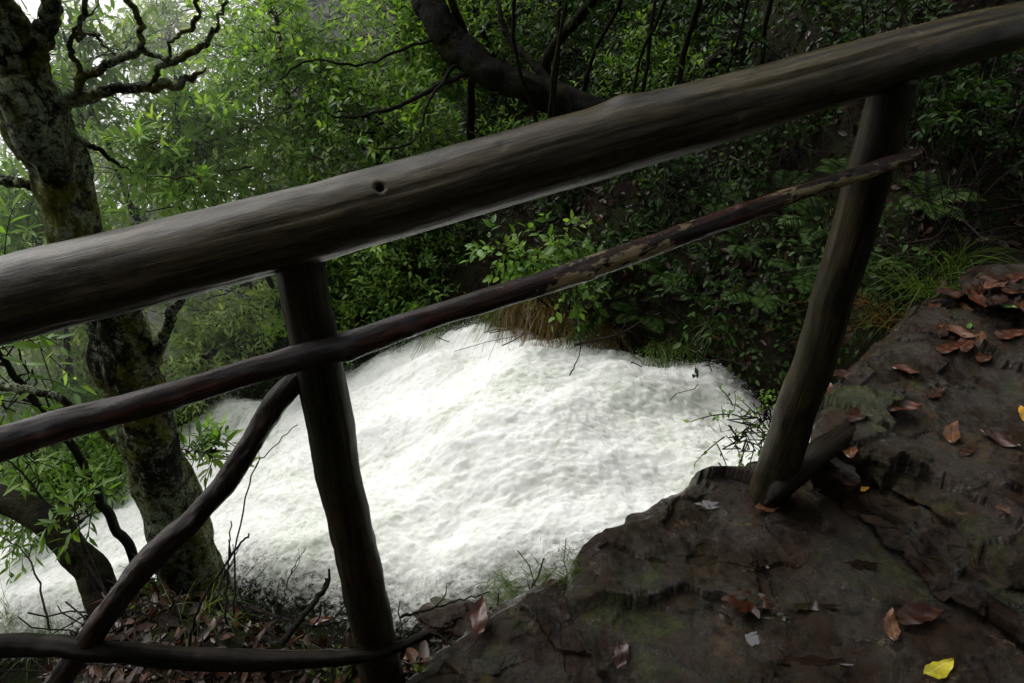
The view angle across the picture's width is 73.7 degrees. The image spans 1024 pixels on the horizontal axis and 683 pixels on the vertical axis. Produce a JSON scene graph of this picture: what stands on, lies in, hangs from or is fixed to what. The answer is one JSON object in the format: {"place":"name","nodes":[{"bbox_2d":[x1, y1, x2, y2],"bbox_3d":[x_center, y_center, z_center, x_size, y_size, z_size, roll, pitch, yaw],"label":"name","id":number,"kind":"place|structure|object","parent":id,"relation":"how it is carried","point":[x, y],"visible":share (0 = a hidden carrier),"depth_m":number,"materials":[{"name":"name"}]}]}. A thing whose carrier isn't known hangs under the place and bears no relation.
{"place":"outdoors","nodes":[
{"label":"outdoors","id":0,"kind":"place"},
{"bbox_2d":[0,0,273,207],"label":"sky","id":1,"kind":"structure","parent":0,"point":[32,6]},
{"bbox_2d":[0,322,810,633],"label":"water","id":2,"kind":"structure","parent":0,"point":[494,452],"depth_m":3.45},
{"bbox_2d":[1,315,736,627],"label":"water spray","id":3,"kind":"object","parent":2,"relation":"on","point":[436,433],"visible":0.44,"depth_m":3.88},
{"bbox_2d":[0,0,1023,682],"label":"ground","id":4,"kind":"structure","parent":0,"point":[268,588],"depth_m":3.77,"materials":[{"name":"soil"}]},
{"bbox_2d":[6,460,107,592],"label":"twig","id":5,"kind":"object","parent":4,"relation":"on","point":[88,565],"visible":0.78,"depth_m":2.39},
{"bbox_2d":[0,483,116,613],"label":"mossy tree","id":6,"kind":"object","parent":4,"relation":"on","point":[29,511],"visible":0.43,"depth_m":2.43,"materials":[{"name":"brown plant"}]},
{"bbox_2d":[0,354,116,502],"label":"shrub","id":7,"kind":"object","parent":4,"relation":"on","point":[22,408],"visible":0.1,"depth_m":5.91,"materials":[{"name":"green plant"}]},
{"bbox_2d":[0,408,121,599],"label":"seedling","id":8,"kind":"object","parent":4,"relation":"on","point":[64,511],"visible":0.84,"depth_m":2.35,"materials":[{"name":"green plant"}]},
{"bbox_2d":[0,432,130,585],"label":"shrub","id":9,"kind":"object","parent":4,"relation":"on","point":[20,534],"visible":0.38,"depth_m":5.05,"materials":[{"name":"green plant"}]},
{"bbox_2d":[0,191,137,562],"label":"sapling","id":10,"kind":"object","parent":4,"relation":"on","point":[123,537],"visible":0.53,"depth_m":2.52,"materials":[{"name":"green plant"}]},
{"bbox_2d":[0,143,143,398],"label":"leafy tree","id":11,"kind":"object","parent":4,"relation":"on","point":[33,224],"visible":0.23,"depth_m":4.87,"materials":[{"name":"green plant"}]},
{"bbox_2d":[0,30,159,202],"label":"leafy tree","id":12,"kind":"object","parent":4,"relation":"on","point":[3,145],"visible":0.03,"depth_m":7.21,"materials":[{"name":"green plant"}]},
{"bbox_2d":[0,237,169,439],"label":"shrub","id":13,"kind":"object","parent":4,"relation":"on","point":[77,355],"visible":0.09,"depth_m":5.86,"materials":[{"name":"green plant"}]},
{"bbox_2d":[17,0,184,370],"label":"leafy tree","id":14,"kind":"object","parent":4,"relation":"on","point":[65,84],"visible":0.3,"depth_m":4.76,"materials":[{"name":"green plant"}]},
{"bbox_2d":[0,115,208,374],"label":"leafy tree","id":15,"kind":"object","parent":4,"relation":"on","point":[150,215],"visible":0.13,"depth_m":6.71,"materials":[{"name":"green plant"}]},
{"bbox_2d":[5,377,210,480],"bbox_3d":[-3.381,0.847,6.004,1.889,1.348,1.376,0,35,0],"label":"shrub","id":16,"kind":"object","parent":4,"relation":"on","point":[95,444],"visible":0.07,"depth_m":5.74,"materials":[{"name":"green plant"}]},
{"bbox_2d":[0,0,251,608],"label":"lichen tree","id":17,"kind":"object","parent":4,"relation":"on","point":[47,143],"visible":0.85,"depth_m":1.79,"materials":[{"name":"brown plant"}]},
{"bbox_2d":[62,0,289,298],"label":"leafy tree","id":18,"kind":"object","parent":4,"relation":"on","point":[177,24],"visible":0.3,"depth_m":6.46,"materials":[{"name":"green plant"}]},
{"bbox_2d":[75,42,302,319],"bbox_3d":[-2.284,-0.958,5.310,1.572,2.568,1.775,0,35,0],"label":"leafy tree","id":19,"kind":"object","parent":4,"relation":"on","point":[187,142],"visible":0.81,"depth_m":4.83,"materials":[{"name":"green plant"}]},
{"bbox_2d":[118,559,267,664],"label":"grass tuft","id":20,"kind":"object","parent":4,"relation":"on","point":[209,611],"visible":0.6,"depth_m":2.11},
{"bbox_2d":[151,294,271,429],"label":"shrub","id":21,"kind":"object","parent":4,"relation":"on","point":[192,360],"visible":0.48,"depth_m":5.84,"materials":[{"name":"green plant"}]},
{"bbox_2d":[178,412,258,489],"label":"seedling","id":22,"kind":"object","parent":4,"relation":"on","point":[208,452],"visible":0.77,"depth_m":2.50,"materials":[{"name":"green plant"}]},
{"bbox_2d":[187,533,249,646],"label":"twig","id":23,"kind":"object","parent":4,"relation":"on","point":[203,598],"visible":0.93,"depth_m":1.70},
{"bbox_2d":[143,271,334,373],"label":"shrub","id":24,"kind":"object","parent":4,"relation":"on","point":[256,311],"visible":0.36,"depth_m":5.94,"materials":[{"name":"green plant"}]},
{"bbox_2d":[138,81,347,220],"bbox_3d":[-2.556,-1.336,6.576,1.833,2.304,1.848,-20,40,-26],"label":"leafy tree","id":25,"kind":"object","parent":4,"relation":"on","point":[254,156],"visible":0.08,"depth_m":6.16,"materials":[{"name":"green plant"}]},
{"bbox_2d":[54,581,431,682],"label":"bank moss","id":26,"kind":"object","parent":4,"relation":"on","point":[416,666],"visible":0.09,"depth_m":1.98,"materials":[{"name":"green plant"}]},
{"bbox_2d":[232,425,296,614],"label":"twig","id":27,"kind":"object","parent":4,"relation":"on","point":[233,602],"visible":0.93,"depth_m":1.74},
{"bbox_2d":[170,0,398,193],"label":"leafy tree","id":28,"kind":"object","parent":4,"relation":"on","point":[280,60],"visible":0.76,"depth_m":5.06,"materials":[{"name":"green plant"}]},
{"bbox_2d":[248,602,348,627],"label":"twig","id":29,"kind":"object","parent":4,"relation":"on","point":[257,610],"visible":0.84,"depth_m":1.91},
{"bbox_2d":[277,569,330,646],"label":"twig","id":30,"kind":"object","parent":4,"relation":"on","point":[283,640],"visible":1,"depth_m":1.85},
{"bbox_2d":[228,166,389,344],"bbox_3d":[-1.705,-0.737,5.620,1.641,1.396,1.523,0,35,0],"label":"shrub","id":31,"kind":"object","parent":4,"relation":"on","point":[327,263],"visible":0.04,"depth_m":5.52,"materials":[{"name":"green plant"}]},
{"bbox_2d":[254,254,385,372],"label":"shrub","id":32,"kind":"object","parent":4,"relation":"on","point":[335,300],"visible":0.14,"depth_m":5.38,"materials":[{"name":"green plant"}]},
{"bbox_2d":[247,30,466,257],"bbox_3d":[-1.049,-1.289,5.276,1.850,1.883,1.628,0,35,0],"label":"leafy tree","id":33,"kind":"object","parent":4,"relation":"on","point":[369,139],"visible":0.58,"depth_m":4.96,"materials":[{"name":"green plant"}]},
{"bbox_2d":[301,0,506,150],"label":"leafy tree","id":34,"kind":"object","parent":4,"relation":"on","point":[418,60],"visible":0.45,"depth_m":5.66,"materials":[{"name":"green plant"}]},
{"bbox_2d":[328,217,498,366],"bbox_3d":[-0.666,-0.402,5.271,1.727,1.465,1.364,11,37,15],"label":"shrub","id":35,"kind":"object","parent":4,"relation":"on","point":[394,267],"visible":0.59,"depth_m":4.99,"materials":[{"name":"green plant"}]},
{"bbox_2d":[237,0,609,196],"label":"leafy tree","id":36,"kind":"object","parent":4,"relation":"on","point":[326,16],"visible":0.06,"depth_m":7.17,"materials":[{"name":"green plant"}]},
{"bbox_2d":[413,596,473,640],"bbox_3d":[-0.251,1.089,2.706,0.302,0.065,0.188,1,35,2],"label":"boulder","id":37,"kind":"object","parent":4,"relation":"on","point":[450,620],"visible":0.73,"depth_m":2.67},
{"bbox_2d":[448,0,474,140],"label":"slender tree","id":38,"kind":"object","parent":4,"relation":"on","point":[456,13],"visible":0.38,"depth_m":4.92,"materials":[{"name":"brown plant"}]},
{"bbox_2d":[279,0,648,182],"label":"leaning tree","id":39,"kind":"object","parent":4,"relation":"on","point":[456,45],"visible":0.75,"depth_m":4.51,"materials":[{"name":"brown plant"}]},
{"bbox_2d":[376,0,572,128],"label":"shaded tree","id":40,"kind":"object","parent":4,"relation":"on","point":[487,37],"visible":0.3,"depth_m":5.89,"materials":[{"name":"green plant"}]},
{"bbox_2d":[445,98,547,221],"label":"shrub","id":41,"kind":"object","parent":4,"relation":"on","point":[518,124],"visible":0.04,"depth_m":5.35,"materials":[{"name":"green plant"}]},
{"bbox_2d":[457,303,536,357],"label":"grass tuft","id":42,"kind":"object","parent":4,"relation":"on","point":[506,317],"visible":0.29,"depth_m":4.32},
{"bbox_2d":[454,557,555,606],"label":"grass tuft","id":43,"kind":"object","parent":4,"relation":"on","point":[505,586],"visible":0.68,"depth_m":2.92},
{"bbox_2d":[405,575,608,682],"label":"rock slab","id":44,"kind":"object","parent":4,"relation":"on","point":[534,636],"visible":0.66,"depth_m":1.67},
{"bbox_2d":[470,595,487,634],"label":"fallen leaf","id":45,"kind":"object","parent":44,"relation":"on","point":[479,617],"visible":1,"depth_m":1.70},
{"bbox_2d":[478,0,537,209],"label":"slender tree","id":46,"kind":"object","parent":4,"relation":"on","point":[523,83],"visible":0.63,"depth_m":4.29,"materials":[{"name":"brown plant"}]},
{"bbox_2d":[462,296,556,359],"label":"grass tuft","id":47,"kind":"object","parent":4,"relation":"on","point":[527,309],"visible":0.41,"depth_m":4.24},
{"bbox_2d":[0,1,1023,682],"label":"wooden railing","id":48,"kind":"object","parent":4,"relation":"on","point":[292,239],"visible":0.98,"depth_m":1.17,"materials":[{"name":"brown wood"}]},
{"bbox_2d":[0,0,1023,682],"bbox_3d":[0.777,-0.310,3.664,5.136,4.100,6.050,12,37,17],"label":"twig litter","id":49,"kind":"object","parent":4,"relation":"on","point":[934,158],"visible":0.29,"depth_m":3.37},
{"bbox_2d":[38,0,1023,682],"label":"leaf litter","id":50,"kind":"object","parent":4,"relation":"on","point":[140,676],"visible":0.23,"depth_m":3.08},
{"bbox_2d":[501,544,570,598],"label":"grass tuft","id":51,"kind":"object","parent":4,"relation":"on","point":[540,579],"visible":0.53,"depth_m":2.88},
{"bbox_2d":[478,182,614,248],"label":"shrub","id":52,"kind":"object","parent":4,"relation":"on","point":[558,209],"visible":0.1,"depth_m":4.40,"materials":[{"name":"green plant"}]},
{"bbox_2d":[507,296,587,347],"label":"grass tuft","id":53,"kind":"object","parent":4,"relation":"on","point":[542,312],"visible":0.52,"depth_m":4.12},
{"bbox_2d":[459,209,639,337],"bbox_3d":[0.215,-0.309,3.838,0.988,0.830,0.656,0,35,0],"label":"bush","id":54,"kind":"object","parent":4,"relation":"on","point":[523,259],"visible":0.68,"depth_m":3.74,"materials":[{"name":"green plant"}]},
{"bbox_2d":[82,0,1023,489],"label":"ground cover","id":55,"kind":"object","parent":4,"relation":"on","point":[850,34],"visible":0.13,"depth_m":3.93,"materials":[{"name":"green plant"}]},
{"bbox_2d":[525,309,599,348],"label":"grass tuft","id":56,"kind":"object","parent":4,"relation":"on","point":[563,327],"visible":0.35,"depth_m":4.06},
{"bbox_2d":[536,0,598,213],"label":"slender tree","id":57,"kind":"object","parent":4,"relation":"on","point":[558,13],"visible":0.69,"depth_m":3.81,"materials":[{"name":"brown plant"}]},
{"bbox_2d":[540,0,597,228],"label":"slender tree","id":58,"kind":"object","parent":4,"relation":"on","point":[564,21],"visible":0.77,"depth_m":3.84,"materials":[{"name":"brown plant"}]},
{"bbox_2d":[540,0,597,117],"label":"slender tree","id":59,"kind":"object","parent":4,"relation":"on","point":[549,52],"visible":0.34,"depth_m":4.75,"materials":[{"name":"brown plant"}]},
{"bbox_2d":[554,316,622,350],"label":"grass tuft","id":60,"kind":"object","parent":4,"relation":"on","point":[582,325],"visible":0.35,"depth_m":3.97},
{"bbox_2d":[490,0,707,103],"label":"shaded tree","id":61,"kind":"object","parent":4,"relation":"on","point":[587,42],"visible":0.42,"depth_m":5.57,"materials":[{"name":"green plant"}]},
{"bbox_2d":[582,0,621,91],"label":"slender tree","id":62,"kind":"object","parent":4,"relation":"on","point":[593,54],"visible":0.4,"depth_m":4.42,"materials":[{"name":"brown plant"}]},
{"bbox_2d":[565,311,654,354],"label":"grass tuft","id":63,"kind":"object","parent":4,"relation":"on","point":[606,335],"visible":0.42,"depth_m":3.88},
{"bbox_2d":[559,189,699,335],"bbox_3d":[0.748,-0.422,4.087,1.058,0.937,0.968,0,35,0],"label":"shrub","id":64,"kind":"object","parent":4,"relation":"on","point":[624,235],"visible":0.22,"depth_m":3.91,"materials":[{"name":"green plant"}]},
{"bbox_2d":[610,297,666,332],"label":"fern","id":65,"kind":"object","parent":4,"relation":"on","point":[627,309],"visible":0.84,"depth_m":3.84,"materials":[{"name":"green plant"}]},
{"bbox_2d":[581,153,714,227],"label":"seedling","id":66,"kind":"object","parent":4,"relation":"on","point":[673,173],"visible":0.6,"depth_m":3.78,"materials":[{"name":"green plant"}]},
{"bbox_2d":[641,0,656,91],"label":"slender tree","id":67,"kind":"object","parent":4,"relation":"on","point":[646,70],"visible":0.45,"depth_m":4.10,"materials":[{"name":"brown plant"}]},
{"bbox_2d":[632,0,666,92],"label":"slender tree","id":68,"kind":"object","parent":4,"relation":"on","point":[650,35],"visible":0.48,"depth_m":4.01,"materials":[{"name":"brown plant"}]},
{"bbox_2d":[622,336,687,368],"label":"grass tuft","id":69,"kind":"object","parent":4,"relation":"on","point":[664,360],"visible":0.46,"depth_m":3.67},
{"bbox_2d":[572,3,744,97],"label":"shrub","id":70,"kind":"object","parent":4,"relation":"on","point":[657,53],"visible":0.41,"depth_m":4.89,"materials":[{"name":"green plant"}]},
{"bbox_2d":[634,254,697,291],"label":"fern","id":71,"kind":"object","parent":4,"relation":"on","point":[643,266],"visible":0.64,"depth_m":3.76,"materials":[{"name":"green plant"}]},
{"bbox_2d":[597,0,749,61],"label":"shaded tree","id":72,"kind":"object","parent":4,"relation":"on","point":[691,5],"visible":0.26,"depth_m":5.05,"materials":[{"name":"green plant"}]},
{"bbox_2d":[638,336,711,372],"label":"grass tuft","id":73,"kind":"object","parent":4,"relation":"on","point":[687,352],"visible":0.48,"depth_m":3.71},
{"bbox_2d":[675,0,702,84],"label":"slender tree","id":74,"kind":"object","parent":4,"relation":"on","point":[689,33],"visible":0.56,"depth_m":4.59,"materials":[{"name":"brown plant"}]},
{"bbox_2d":[651,37,754,89],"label":"shrub","id":75,"kind":"object","parent":4,"relation":"on","point":[709,63],"visible":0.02,"depth_m":4.65,"materials":[{"name":"green plant"}]},
{"bbox_2d":[653,8,768,83],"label":"shrub","id":76,"kind":"object","parent":4,"relation":"on","point":[755,34],"visible":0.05,"depth_m":4.54,"materials":[{"name":"green plant"}]},
{"bbox_2d":[687,181,745,213],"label":"fern","id":77,"kind":"object","parent":4,"relation":"on","point":[724,196],"visible":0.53,"depth_m":3.77,"materials":[{"name":"green plant"}]},
{"bbox_2d":[633,219,806,377],"bbox_3d":[1.216,-0.279,3.698,1.004,0.863,1.150,-18,39,-24],"label":"shrub","id":78,"kind":"object","parent":4,"relation":"on","point":[704,255],"visible":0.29,"depth_m":3.58,"materials":[{"name":"green plant"}]},
{"bbox_2d":[718,223,780,257],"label":"fern","id":79,"kind":"object","parent":4,"relation":"on","point":[735,238],"visible":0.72,"depth_m":3.53,"materials":[{"name":"green plant"}]},
{"bbox_2d":[721,279,788,314],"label":"fern","id":80,"kind":"object","parent":4,"relation":"on","point":[752,297],"visible":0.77,"depth_m":3.40,"materials":[{"name":"green plant"}]},
{"bbox_2d":[758,0,773,64],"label":"slender tree","id":81,"kind":"object","parent":4,"relation":"on","point":[764,28],"visible":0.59,"depth_m":4.35,"materials":[{"name":"brown plant"}]},
{"bbox_2d":[753,169,817,209],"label":"fern","id":82,"kind":"object","parent":4,"relation":"on","point":[779,172],"visible":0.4,"depth_m":3.75,"materials":[{"name":"green plant"}]},
{"bbox_2d":[564,461,1023,682],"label":"rock slab","id":83,"kind":"object","parent":4,"relation":"on","point":[652,586],"visible":0.86,"depth_m":1.68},
{"bbox_2d":[520,534,589,605],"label":"grass tuft","id":84,"kind":"object","parent":83,"relation":"on","point":[571,564],"visible":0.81,"depth_m":1.77,"materials":[{"name":"green plant"}]},
{"bbox_2d":[614,638,628,668],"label":"fallen leaf","id":85,"kind":"object","parent":83,"relation":"on","point":[621,656],"visible":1,"depth_m":1.57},
{"bbox_2d":[683,385,775,468],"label":"seedling","id":86,"kind":"object","parent":83,"relation":"on","point":[743,433],"visible":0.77,"depth_m":2.12,"materials":[{"name":"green plant"}]},
{"bbox_2d":[722,589,771,618],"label":"fallen leaf","id":87,"kind":"object","parent":83,"relation":"on","point":[745,605],"visible":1,"depth_m":1.66,"materials":[{"name":"plant"}]},
{"bbox_2d":[763,421,856,506],"bbox_3d":[0.849,0.326,1.909,0.433,0.109,0.084,-21,40,-27],"label":"wood wedge","id":88,"kind":"object","parent":83,"relation":"on","point":[823,450],"visible":0.81,"depth_m":1.86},
{"bbox_2d":[786,600,840,610],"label":"puddle","id":89,"kind":"object","parent":83,"relation":"on","point":[814,605],"visible":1,"depth_m":1.66,"materials":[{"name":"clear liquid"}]},
{"bbox_2d":[776,654,853,665],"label":"puddle","id":90,"kind":"object","parent":83,"relation":"on","point":[811,659],"visible":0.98,"depth_m":1.55,"materials":[{"name":"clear liquid"}]},
{"bbox_2d":[884,607,900,641],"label":"fallen leaf","id":91,"kind":"object","parent":83,"relation":"on","point":[892,628],"visible":1,"depth_m":1.61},
{"bbox_2d":[895,602,945,624],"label":"fallen leaf","id":92,"kind":"object","parent":83,"relation":"on","point":[916,613],"visible":1,"depth_m":1.63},
{"bbox_2d":[923,658,953,678],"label":"fallen leaf","id":93,"kind":"object","parent":83,"relation":"on","point":[941,669],"visible":1,"depth_m":1.50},
{"bbox_2d":[768,255,820,294],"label":"fern","id":94,"kind":"object","parent":4,"relation":"on","point":[808,277],"visible":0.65,"depth_m":3.37,"materials":[{"name":"green plant"}]},
{"bbox_2d":[757,106,842,164],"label":"seedling","id":95,"kind":"object","parent":4,"relation":"on","point":[811,126],"visible":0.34,"depth_m":3.73,"materials":[{"name":"green plant"}]},
{"bbox_2d":[777,196,832,240],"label":"fern","id":96,"kind":"object","parent":4,"relation":"on","point":[822,201],"visible":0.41,"depth_m":3.45,"materials":[{"name":"green plant"}]},
{"bbox_2d":[775,272,909,350],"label":"grass tuft","id":97,"kind":"object","parent":4,"relation":"on","point":[879,309],"visible":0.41,"depth_m":3.08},
{"bbox_2d":[787,198,955,318],"bbox_3d":[1.733,-0.273,3.407,0.701,1.046,0.950,-21,40,-27],"label":"shrub","id":98,"kind":"object","parent":4,"relation":"on","point":[820,249],"visible":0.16,"depth_m":3.10,"materials":[{"name":"green plant"}]},
{"bbox_2d":[772,233,996,341],"bbox_3d":[1.747,-0.254,2.957,1.137,0.286,1.155,0,35,0],"label":"grass tuft","id":99,"kind":"object","parent":4,"relation":"on","point":[922,290],"visible":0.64,"depth_m":2.96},
{"bbox_2d":[803,457,1023,615],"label":"rock slab","id":100,"kind":"object","parent":4,"relation":"on","point":[838,481],"visible":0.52,"depth_m":1.82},
{"bbox_2d":[810,293,1023,590],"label":"rock slab","id":101,"kind":"object","parent":4,"relation":"on","point":[902,455],"visible":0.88,"depth_m":2.00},
{"bbox_2d":[943,420,960,443],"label":"fallen leaf","id":102,"kind":"object","parent":101,"relation":"on","point":[951,433],"visible":1,"depth_m":1.95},
{"bbox_2d":[958,263,1023,311],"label":"grey stone","id":103,"kind":"object","parent":101,"relation":"on","point":[968,276],"visible":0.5,"depth_m":2.53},
{"bbox_2d":[981,428,1022,446],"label":"fallen leaf","id":104,"kind":"object","parent":101,"relation":"on","point":[1001,439],"visible":1,"depth_m":1.90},
{"bbox_2d":[900,171,985,221],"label":"fern","id":105,"kind":"object","parent":4,"relation":"on","point":[935,189],"visible":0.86,"depth_m":3.09,"materials":[{"name":"green plant"}]},
{"bbox_2d":[867,220,1021,294],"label":"grass tuft","id":106,"kind":"object","parent":4,"relation":"on","point":[959,261],"visible":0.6,"depth_m":2.98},
{"bbox_2d":[907,63,985,134],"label":"seedling","id":107,"kind":"object","parent":4,"relation":"on","point":[928,83],"visible":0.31,"depth_m":3.25,"materials":[{"name":"green plant"}]},
{"bbox_2d":[896,506,1023,646],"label":"rock slab","id":108,"kind":"object","parent":4,"relation":"on","point":[946,554],"visible":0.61,"depth_m":1.68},
{"bbox_2d":[902,73,1023,198],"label":"shrub","id":109,"kind":"object","parent":4,"relation":"on","point":[961,147],"visible":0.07,"depth_m":3.24,"materials":[{"name":"green plant"}]},
{"bbox_2d":[912,68,1016,167],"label":"seedling","id":110,"kind":"object","parent":4,"relation":"on","point":[955,113],"visible":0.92,"depth_m":3.04,"materials":[{"name":"green plant"}]},
{"bbox_2d":[936,49,1023,106],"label":"seedling","id":111,"kind":"object","parent":4,"relation":"on","point":[1002,60],"visible":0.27,"depth_m":3.21,"materials":[{"name":"green plant"}]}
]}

